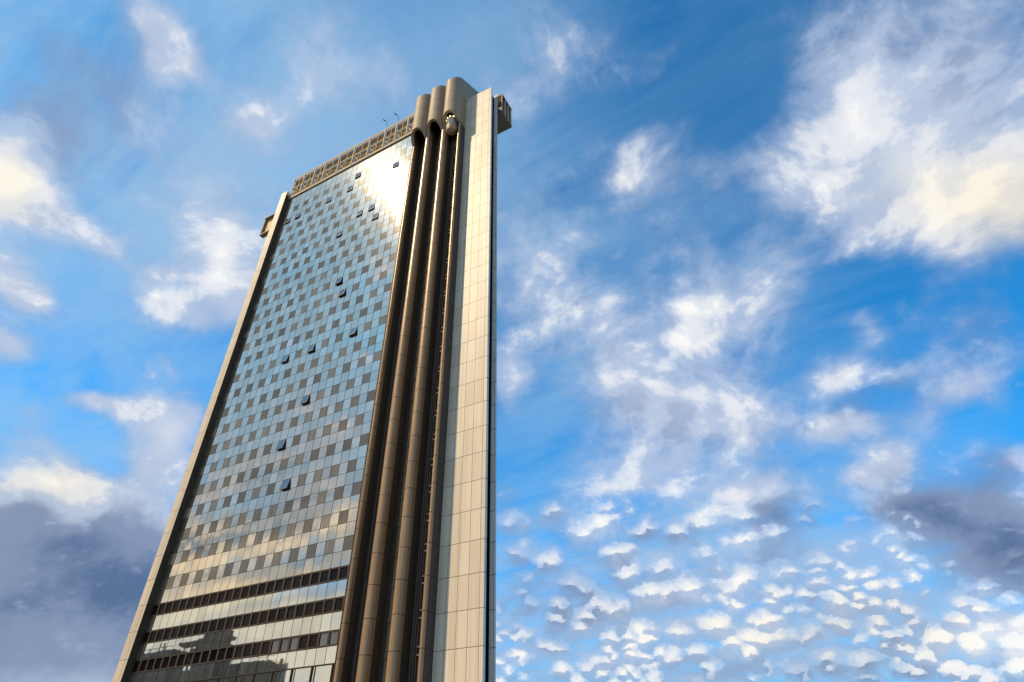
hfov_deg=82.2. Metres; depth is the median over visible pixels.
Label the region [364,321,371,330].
window
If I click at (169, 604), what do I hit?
ribbon window
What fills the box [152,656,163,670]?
ribbon window
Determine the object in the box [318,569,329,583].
ribbon window
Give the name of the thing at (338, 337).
window
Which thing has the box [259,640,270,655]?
ribbon window
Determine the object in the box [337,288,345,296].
open window
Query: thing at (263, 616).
ribbon window
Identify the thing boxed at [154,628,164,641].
ribbon window
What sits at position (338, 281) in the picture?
open window
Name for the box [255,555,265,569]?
window
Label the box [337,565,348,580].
ribbon window
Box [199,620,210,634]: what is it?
ribbon window
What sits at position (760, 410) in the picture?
sky
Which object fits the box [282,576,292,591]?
ribbon window
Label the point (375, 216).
open window
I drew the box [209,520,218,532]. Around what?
window
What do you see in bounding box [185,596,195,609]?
ribbon window
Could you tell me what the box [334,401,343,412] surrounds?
window
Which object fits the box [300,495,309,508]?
window
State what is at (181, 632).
ribbon window
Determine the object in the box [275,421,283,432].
window
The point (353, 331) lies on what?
open window
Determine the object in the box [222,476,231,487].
window
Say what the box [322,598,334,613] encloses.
ribbon window
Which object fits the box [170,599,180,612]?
ribbon window
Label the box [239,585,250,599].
ribbon window
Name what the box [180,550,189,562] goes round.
window
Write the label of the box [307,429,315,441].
window
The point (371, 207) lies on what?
open window
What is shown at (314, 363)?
window
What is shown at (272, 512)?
window
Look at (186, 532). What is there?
window
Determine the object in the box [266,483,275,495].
window
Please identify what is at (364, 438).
window
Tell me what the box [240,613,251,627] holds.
ribbon window
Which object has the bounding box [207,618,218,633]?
ribbon window
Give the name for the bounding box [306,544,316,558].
window
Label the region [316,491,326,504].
window
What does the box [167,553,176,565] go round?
window
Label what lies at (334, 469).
window
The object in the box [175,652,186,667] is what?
ribbon window
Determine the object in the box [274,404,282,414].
window
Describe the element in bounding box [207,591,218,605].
ribbon window
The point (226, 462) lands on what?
window
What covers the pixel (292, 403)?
window
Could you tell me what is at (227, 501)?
window
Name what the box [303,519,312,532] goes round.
window
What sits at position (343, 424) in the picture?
window
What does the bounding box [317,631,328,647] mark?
ribbon window
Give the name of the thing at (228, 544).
window
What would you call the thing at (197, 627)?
ribbon window
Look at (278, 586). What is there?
ribbon window
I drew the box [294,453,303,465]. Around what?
window
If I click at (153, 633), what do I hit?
ribbon window
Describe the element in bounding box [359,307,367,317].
window
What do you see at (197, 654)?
ribbon window
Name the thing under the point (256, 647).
ribbon window
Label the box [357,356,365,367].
window
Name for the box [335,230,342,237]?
open window
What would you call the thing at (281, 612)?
ribbon window
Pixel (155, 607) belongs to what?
ribbon window
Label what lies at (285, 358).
open window
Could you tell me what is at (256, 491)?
window
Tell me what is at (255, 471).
window
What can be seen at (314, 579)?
ribbon window
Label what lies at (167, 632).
ribbon window
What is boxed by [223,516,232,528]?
window
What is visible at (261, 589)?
ribbon window
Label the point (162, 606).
ribbon window
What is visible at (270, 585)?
ribbon window
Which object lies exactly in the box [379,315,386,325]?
window
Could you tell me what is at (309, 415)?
window
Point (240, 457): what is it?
window
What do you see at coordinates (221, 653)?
ribbon window
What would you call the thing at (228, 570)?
window
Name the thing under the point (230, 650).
ribbon window
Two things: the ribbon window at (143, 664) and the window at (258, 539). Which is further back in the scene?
the window at (258, 539)
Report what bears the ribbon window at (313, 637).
in the tower
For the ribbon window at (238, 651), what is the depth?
66.75 m
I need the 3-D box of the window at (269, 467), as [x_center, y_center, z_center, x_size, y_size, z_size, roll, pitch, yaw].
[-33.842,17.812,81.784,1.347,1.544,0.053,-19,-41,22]
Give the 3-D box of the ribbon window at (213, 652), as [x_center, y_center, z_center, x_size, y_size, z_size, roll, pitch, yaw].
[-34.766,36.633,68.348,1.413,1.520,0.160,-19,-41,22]
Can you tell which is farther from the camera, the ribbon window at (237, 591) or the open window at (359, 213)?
the open window at (359, 213)
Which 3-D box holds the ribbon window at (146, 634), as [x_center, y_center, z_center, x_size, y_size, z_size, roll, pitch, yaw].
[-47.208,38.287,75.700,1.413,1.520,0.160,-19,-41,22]
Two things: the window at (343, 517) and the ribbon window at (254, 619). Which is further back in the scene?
the window at (343, 517)
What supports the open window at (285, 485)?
in the tower
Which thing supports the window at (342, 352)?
in the tower
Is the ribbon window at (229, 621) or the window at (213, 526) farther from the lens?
the window at (213, 526)
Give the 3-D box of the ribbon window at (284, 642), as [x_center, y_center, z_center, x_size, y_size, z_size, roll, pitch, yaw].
[-24.847,33.209,64.065,1.413,1.520,0.160,-19,-41,22]
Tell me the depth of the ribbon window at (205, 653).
68.91 m
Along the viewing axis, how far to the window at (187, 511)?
85.66 m
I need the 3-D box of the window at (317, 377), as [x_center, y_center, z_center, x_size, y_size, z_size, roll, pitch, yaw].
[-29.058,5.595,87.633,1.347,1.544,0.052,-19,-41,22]
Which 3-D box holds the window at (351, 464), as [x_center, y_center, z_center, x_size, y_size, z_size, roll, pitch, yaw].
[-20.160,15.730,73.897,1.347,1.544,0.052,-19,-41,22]
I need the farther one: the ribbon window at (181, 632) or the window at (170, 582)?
the window at (170, 582)
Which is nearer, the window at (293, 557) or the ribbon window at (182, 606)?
the window at (293, 557)
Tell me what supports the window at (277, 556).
in the tower
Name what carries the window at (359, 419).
in the tower
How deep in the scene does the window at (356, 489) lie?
71.35 m
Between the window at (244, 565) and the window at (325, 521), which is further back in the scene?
the window at (244, 565)
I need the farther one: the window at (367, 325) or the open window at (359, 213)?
the open window at (359, 213)
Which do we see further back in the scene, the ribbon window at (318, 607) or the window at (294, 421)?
the window at (294, 421)
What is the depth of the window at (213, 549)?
78.42 m
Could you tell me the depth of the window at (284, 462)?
80.69 m
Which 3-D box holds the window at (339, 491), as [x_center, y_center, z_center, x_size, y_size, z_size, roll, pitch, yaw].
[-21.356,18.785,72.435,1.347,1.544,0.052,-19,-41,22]
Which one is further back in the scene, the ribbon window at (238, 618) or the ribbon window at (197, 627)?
the ribbon window at (197, 627)
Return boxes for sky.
[0,0,1023,681]
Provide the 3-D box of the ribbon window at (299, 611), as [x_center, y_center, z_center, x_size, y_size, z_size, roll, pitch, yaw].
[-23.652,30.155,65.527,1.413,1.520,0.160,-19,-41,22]
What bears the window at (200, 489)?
in the tower
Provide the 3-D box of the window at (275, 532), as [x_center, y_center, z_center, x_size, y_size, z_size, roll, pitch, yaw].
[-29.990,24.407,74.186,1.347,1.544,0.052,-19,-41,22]
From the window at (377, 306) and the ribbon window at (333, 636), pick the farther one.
the window at (377, 306)
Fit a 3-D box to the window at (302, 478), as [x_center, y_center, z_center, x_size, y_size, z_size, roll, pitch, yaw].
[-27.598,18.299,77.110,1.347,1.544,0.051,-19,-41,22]
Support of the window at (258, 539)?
in the tower
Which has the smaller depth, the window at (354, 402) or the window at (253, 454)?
the window at (354, 402)
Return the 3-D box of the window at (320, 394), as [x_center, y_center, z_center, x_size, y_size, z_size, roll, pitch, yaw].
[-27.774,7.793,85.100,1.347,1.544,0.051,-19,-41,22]
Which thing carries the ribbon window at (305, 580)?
in the tower
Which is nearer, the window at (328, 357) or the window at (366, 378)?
the window at (366, 378)
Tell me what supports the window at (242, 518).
in the tower
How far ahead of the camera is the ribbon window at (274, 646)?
64.63 m
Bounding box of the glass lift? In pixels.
[446,115,457,135]
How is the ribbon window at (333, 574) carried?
in the tower
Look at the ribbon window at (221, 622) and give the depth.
70.39 m
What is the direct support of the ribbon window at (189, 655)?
in the tower
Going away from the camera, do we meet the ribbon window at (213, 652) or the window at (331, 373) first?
the ribbon window at (213, 652)
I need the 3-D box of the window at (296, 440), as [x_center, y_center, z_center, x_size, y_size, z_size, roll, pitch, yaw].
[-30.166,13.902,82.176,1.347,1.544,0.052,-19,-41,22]
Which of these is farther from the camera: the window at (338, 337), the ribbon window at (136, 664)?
the window at (338, 337)
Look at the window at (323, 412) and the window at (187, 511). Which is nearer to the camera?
the window at (323, 412)
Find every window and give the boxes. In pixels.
[130,659,141,673]
[137,658,148,672]
[140,631,150,644]
[145,657,155,671]
[147,629,157,643]
[149,603,159,616]
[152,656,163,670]
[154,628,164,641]
[156,602,166,615]
[160,655,170,669]
[162,627,172,640]
[163,601,173,613]
[165,576,175,588]
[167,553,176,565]
[167,654,178,668]
[169,625,179,639]
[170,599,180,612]
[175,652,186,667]
[176,624,187,638]
[177,598,187,611]
[179,573,189,585]
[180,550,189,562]
[181,528,190,539]
[182,507,191,518]
[183,651,194,666]
[184,623,194,637]
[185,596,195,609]
[191,650,201,665]
[192,595,202,608]
[192,621,202,635]
[194,546,203,558]
[194,570,203,582]
[195,503,204,515]
[195,524,204,536]
[196,484,204,495]
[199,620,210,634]
[199,649,210,664]
[200,593,210,606]
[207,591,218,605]
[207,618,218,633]
[207,648,218,662]
[208,542,218,555]
[208,566,218,579]
[209,480,217,491]
[209,499,218,511]
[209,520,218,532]
[215,590,225,603]
[215,617,226,631]
[215,646,226,661]
[222,457,230,468]
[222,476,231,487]
[223,496,231,507]
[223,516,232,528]
[223,539,232,551]
[223,563,233,576]
[223,588,233,602]
[223,616,234,630]
[224,645,235,660]
[231,586,242,600]
[232,614,242,629]
[232,644,243,659]
[235,453,244,464]
[236,471,245,483]
[237,491,246,503]
[237,512,247,525]
[238,535,247,548]
[239,559,249,572]
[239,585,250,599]
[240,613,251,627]
[241,642,252,658]
[248,431,256,441]
[248,583,258,597]
[249,448,257,459]
[249,611,259,626]
[250,467,259,478]
[250,641,261,656]
[251,487,260,499]
[252,508,262,521]
[254,531,263,544]
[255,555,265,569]
[256,581,266,596]
[258,609,268,624]
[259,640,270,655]
[262,426,270,436]
[263,444,271,455]
[264,463,273,474]
[264,580,275,594]
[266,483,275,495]
[266,608,277,623]
[268,504,277,516]
[268,638,280,654]
[270,527,279,540]
[271,552,281,565]
[273,578,283,592]
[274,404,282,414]
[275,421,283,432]
[275,439,286,450]
[275,606,286,621]
[278,637,289,653]
[279,458,288,470]
[279,478,290,490]
[280,354,289,363]
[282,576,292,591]
[284,500,293,512]
[284,605,295,620]
[285,383,293,393]
[286,523,296,536]
[287,399,295,410]
[287,635,299,651]
[288,548,298,562]
[290,416,298,427]
[291,574,301,589]
[292,434,300,445]
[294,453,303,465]
[294,603,305,618]
[297,474,306,486]
[297,634,308,650]
[299,378,307,388]
[300,394,310,404]
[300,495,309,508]
[300,572,310,587]
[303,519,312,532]
[303,601,314,617]
[304,411,312,422]
[306,343,315,353]
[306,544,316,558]
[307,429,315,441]
[307,632,318,649]
[309,570,320,585]
[310,358,318,368]
[310,448,319,460]
[313,373,321,383]
[313,469,322,481]
[313,599,324,615]
[316,389,324,399]
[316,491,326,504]
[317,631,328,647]
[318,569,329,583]
[319,406,327,417]
[320,514,330,528]
[322,424,331,436]
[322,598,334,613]
[324,352,332,362]
[324,540,334,554]
[326,443,335,455]
[327,368,335,378]
[327,629,339,646]
[328,567,338,582]
[330,464,339,477]
[331,384,339,394]
[332,596,344,612]
[334,276,342,284]
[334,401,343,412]
[334,486,343,499]
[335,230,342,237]
[335,333,342,342]
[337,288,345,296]
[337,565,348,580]
[338,347,346,357]
[338,419,347,431]
[338,510,348,524]
[342,362,350,372]
[343,438,351,450]
[343,535,353,550]
[346,378,354,389]
[347,459,356,472]
[348,327,357,336]
[350,395,359,407]
[351,481,361,495]
[353,341,361,351]
[355,414,363,425]
[356,209,362,217]
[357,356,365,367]
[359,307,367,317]
[359,433,368,445]
[362,372,370,383]
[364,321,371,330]
[366,390,375,401]
[368,203,374,211]
[368,335,376,345]
[371,212,378,220]
[373,350,381,361]
[374,301,381,311]
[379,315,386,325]
[392,161,398,167]
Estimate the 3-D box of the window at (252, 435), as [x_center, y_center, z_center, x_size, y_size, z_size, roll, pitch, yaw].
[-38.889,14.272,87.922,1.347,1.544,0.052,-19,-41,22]
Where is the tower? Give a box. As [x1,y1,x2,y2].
[112,77,511,681]
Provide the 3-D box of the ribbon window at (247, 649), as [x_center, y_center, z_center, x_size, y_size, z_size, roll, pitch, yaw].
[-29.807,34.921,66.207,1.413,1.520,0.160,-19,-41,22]
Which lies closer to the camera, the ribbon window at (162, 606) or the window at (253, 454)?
the ribbon window at (162, 606)
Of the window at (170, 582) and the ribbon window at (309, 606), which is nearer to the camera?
the ribbon window at (309, 606)
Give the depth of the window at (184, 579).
78.03 m
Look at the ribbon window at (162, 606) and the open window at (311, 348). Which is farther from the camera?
the open window at (311, 348)
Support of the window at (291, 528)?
in the tower
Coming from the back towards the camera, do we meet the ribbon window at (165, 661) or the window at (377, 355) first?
the window at (377, 355)
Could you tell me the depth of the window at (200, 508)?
84.54 m
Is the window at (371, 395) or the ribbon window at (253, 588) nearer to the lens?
the ribbon window at (253, 588)
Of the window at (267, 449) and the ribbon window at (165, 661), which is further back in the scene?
the window at (267, 449)
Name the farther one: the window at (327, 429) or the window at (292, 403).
the window at (292, 403)
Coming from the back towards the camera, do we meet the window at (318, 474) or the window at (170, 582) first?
the window at (170, 582)
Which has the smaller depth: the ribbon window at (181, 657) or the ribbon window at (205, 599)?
the ribbon window at (181, 657)
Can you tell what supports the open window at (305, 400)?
in the tower
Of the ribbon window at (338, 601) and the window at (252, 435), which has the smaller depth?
the ribbon window at (338, 601)
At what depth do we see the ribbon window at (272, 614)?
67.15 m
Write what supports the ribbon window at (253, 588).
in the tower
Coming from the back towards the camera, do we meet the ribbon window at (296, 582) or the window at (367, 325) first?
the window at (367, 325)
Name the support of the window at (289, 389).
in the tower
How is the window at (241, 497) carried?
in the tower
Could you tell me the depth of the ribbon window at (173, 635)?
73.57 m
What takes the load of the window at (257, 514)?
in the tower
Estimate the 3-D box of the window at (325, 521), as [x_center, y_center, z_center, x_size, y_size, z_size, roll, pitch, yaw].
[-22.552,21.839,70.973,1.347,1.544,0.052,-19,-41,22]
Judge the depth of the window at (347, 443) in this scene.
76.40 m
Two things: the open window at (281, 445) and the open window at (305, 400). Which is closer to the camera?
the open window at (281, 445)
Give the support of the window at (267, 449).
in the tower
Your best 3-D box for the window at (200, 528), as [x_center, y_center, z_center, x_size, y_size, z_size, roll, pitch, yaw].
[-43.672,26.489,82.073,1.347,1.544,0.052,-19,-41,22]
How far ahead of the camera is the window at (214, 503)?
83.49 m
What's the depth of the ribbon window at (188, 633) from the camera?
72.54 m
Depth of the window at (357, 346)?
86.91 m
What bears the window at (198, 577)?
in the tower
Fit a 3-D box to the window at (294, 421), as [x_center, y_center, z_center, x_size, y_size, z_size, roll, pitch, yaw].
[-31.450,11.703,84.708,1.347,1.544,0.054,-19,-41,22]
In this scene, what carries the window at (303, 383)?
in the tower
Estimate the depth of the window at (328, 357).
89.07 m
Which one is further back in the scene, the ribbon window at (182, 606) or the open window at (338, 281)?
the open window at (338, 281)
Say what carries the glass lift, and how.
attached to the tower
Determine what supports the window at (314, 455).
in the tower
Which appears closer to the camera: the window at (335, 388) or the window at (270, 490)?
the window at (270, 490)
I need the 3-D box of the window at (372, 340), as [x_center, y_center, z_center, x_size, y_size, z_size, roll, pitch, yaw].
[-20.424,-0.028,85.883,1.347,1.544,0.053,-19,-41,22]
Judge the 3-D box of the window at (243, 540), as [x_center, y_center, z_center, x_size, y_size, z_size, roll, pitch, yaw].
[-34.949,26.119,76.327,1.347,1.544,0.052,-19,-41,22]
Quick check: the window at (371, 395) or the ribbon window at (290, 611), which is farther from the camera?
the window at (371, 395)
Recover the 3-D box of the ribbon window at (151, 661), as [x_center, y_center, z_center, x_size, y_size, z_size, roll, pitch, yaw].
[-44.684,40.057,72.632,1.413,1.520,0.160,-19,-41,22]
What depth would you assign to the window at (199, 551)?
79.49 m
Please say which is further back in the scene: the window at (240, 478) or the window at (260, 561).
the window at (240, 478)
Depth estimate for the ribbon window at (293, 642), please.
63.55 m
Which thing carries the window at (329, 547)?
in the tower
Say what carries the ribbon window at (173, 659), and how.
in the tower
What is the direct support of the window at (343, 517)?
in the tower
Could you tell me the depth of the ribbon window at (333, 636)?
61.40 m
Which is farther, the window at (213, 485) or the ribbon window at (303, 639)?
the window at (213, 485)
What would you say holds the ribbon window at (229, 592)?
in the tower
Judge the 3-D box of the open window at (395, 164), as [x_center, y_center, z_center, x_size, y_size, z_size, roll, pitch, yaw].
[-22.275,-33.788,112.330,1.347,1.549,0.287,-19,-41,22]
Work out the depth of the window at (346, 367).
85.45 m
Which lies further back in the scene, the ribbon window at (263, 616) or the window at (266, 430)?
the window at (266, 430)
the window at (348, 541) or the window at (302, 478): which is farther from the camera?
the window at (302, 478)
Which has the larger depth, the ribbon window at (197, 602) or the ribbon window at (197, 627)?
the ribbon window at (197, 602)
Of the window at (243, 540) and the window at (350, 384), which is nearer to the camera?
the window at (243, 540)
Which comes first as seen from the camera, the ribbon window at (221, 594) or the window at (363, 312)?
the ribbon window at (221, 594)
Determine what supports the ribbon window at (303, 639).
in the tower
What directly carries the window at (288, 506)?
in the tower
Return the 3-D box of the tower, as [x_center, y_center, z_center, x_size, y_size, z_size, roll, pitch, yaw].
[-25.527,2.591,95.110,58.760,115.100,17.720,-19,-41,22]
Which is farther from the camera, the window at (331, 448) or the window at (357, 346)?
the window at (357, 346)

